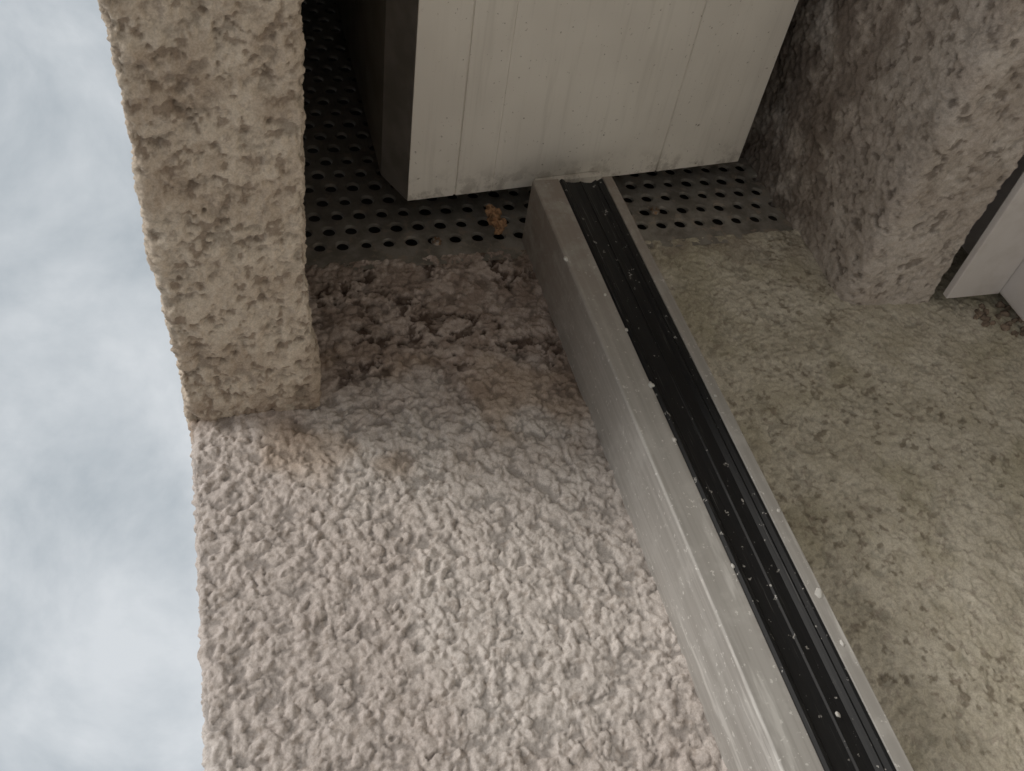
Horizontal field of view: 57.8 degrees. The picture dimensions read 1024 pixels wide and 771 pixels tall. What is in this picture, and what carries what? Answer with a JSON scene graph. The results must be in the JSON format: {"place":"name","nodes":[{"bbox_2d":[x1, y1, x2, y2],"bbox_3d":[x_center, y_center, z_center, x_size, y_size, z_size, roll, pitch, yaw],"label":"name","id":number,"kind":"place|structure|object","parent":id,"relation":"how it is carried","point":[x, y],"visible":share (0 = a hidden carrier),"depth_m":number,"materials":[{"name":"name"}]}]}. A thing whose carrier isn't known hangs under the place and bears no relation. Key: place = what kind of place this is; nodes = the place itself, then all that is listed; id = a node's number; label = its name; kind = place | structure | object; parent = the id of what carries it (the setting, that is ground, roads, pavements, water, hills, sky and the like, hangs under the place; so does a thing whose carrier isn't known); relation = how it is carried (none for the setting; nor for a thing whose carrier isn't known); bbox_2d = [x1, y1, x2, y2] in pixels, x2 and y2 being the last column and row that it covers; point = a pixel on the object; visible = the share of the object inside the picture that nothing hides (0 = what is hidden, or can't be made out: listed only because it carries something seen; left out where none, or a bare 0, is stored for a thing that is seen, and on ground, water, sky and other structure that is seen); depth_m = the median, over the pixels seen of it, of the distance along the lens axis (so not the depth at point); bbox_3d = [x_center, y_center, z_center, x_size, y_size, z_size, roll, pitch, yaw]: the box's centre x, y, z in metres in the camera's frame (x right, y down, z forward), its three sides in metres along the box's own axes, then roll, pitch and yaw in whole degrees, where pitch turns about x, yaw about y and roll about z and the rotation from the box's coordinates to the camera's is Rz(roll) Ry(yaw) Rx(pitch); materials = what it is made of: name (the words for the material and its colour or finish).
{"place":"outdoors","nodes":[
{"label":"outdoors","id":0,"kind":"place"},
{"bbox_2d":[0,0,204,770],"label":"sky","id":1,"kind":"structure","parent":0,"point":[100,668],"materials":[{"name":"white"}]},
{"bbox_3d":[1.032,-1.731,-2.791,0.996,3.700,4.300,-6,-39,-15],"label":"opposite jamb","id":2,"kind":"object","parent":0,"visible":0},
{"bbox_2d":[97,0,321,423],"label":"front lintel","id":3,"kind":"structure","parent":2,"relation":"attached to","point":[212,101],"depth_m":0.48,"materials":[{"name":"paint"}]},
{"bbox_2d":[301,0,792,269],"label":"perforated metal strip","id":4,"kind":"object","parent":3,"relation":"attached to","point":[708,230],"visible":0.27,"depth_m":0.81,"materials":[{"name":"metal"}]},
{"bbox_2d":[485,204,506,234],"bbox_3d":[-0.014,-0.137,0.765,0.015,0.031,0.016,-6,-39,-15],"label":"debris clump","id":5,"kind":"object","parent":4,"relation":"attached to","point":[496,221],"visible":1,"depth_m":0.76,"materials":[{"name":"soil"}]},
{"bbox_2d":[335,0,798,200],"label":"roller shutter box","id":6,"kind":"object","parent":2,"relation":"attached to","point":[459,97],"visible":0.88,"depth_m":0.72,"materials":[{"name":"beige metal"}]},
{"bbox_2d":[740,0,1023,304],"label":"lintel","id":7,"kind":"structure","parent":2,"relation":"attached to","point":[882,152],"depth_m":0.72,"materials":[{"name":"paint"}]},
{"label":"pavement","id":8,"kind":"structure","parent":0,"visible":0},
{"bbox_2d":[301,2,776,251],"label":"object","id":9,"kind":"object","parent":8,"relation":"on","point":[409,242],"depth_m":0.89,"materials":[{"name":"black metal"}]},
{"bbox_2d":[188,229,1023,770],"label":"jamb wall","id":10,"kind":"structure","parent":8,"relation":"on","point":[416,543],"depth_m":0.60,"materials":[{"name":"paint"}]},
{"bbox_2d":[973,301,1023,336],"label":"mortar debris","id":11,"kind":"object","parent":10,"relation":"attached to","point":[986,319],"visible":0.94,"depth_m":0.78,"materials":[{"name":"grey concrete"}]},
{"bbox_3d":[0.882,0.948,-1.136,0.996,1.750,1.696,-6,-39,-15],"label":"sill wall","id":12,"kind":"object","parent":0,"visible":0},
{"bbox_2d":[962,155,1023,320],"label":"window frame","id":13,"kind":"object","parent":12,"relation":"on","point":[1012,292],"visible":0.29,"depth_m":0.78,"materials":[{"name":"grey metal"}]},
{"bbox_2d":[522,176,913,770],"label":"shutter guide rail","id":14,"kind":"object","parent":13,"relation":"attached to","point":[779,678],"visible":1,"depth_m":0.55,"materials":[{"name":"metal"}]},
{"bbox_2d":[943,172,1023,297],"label":"cover strip","id":15,"kind":"object","parent":13,"relation":"attached to","point":[992,261],"visible":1,"depth_m":0.75,"materials":[{"name":"white plastic"}]}
]}

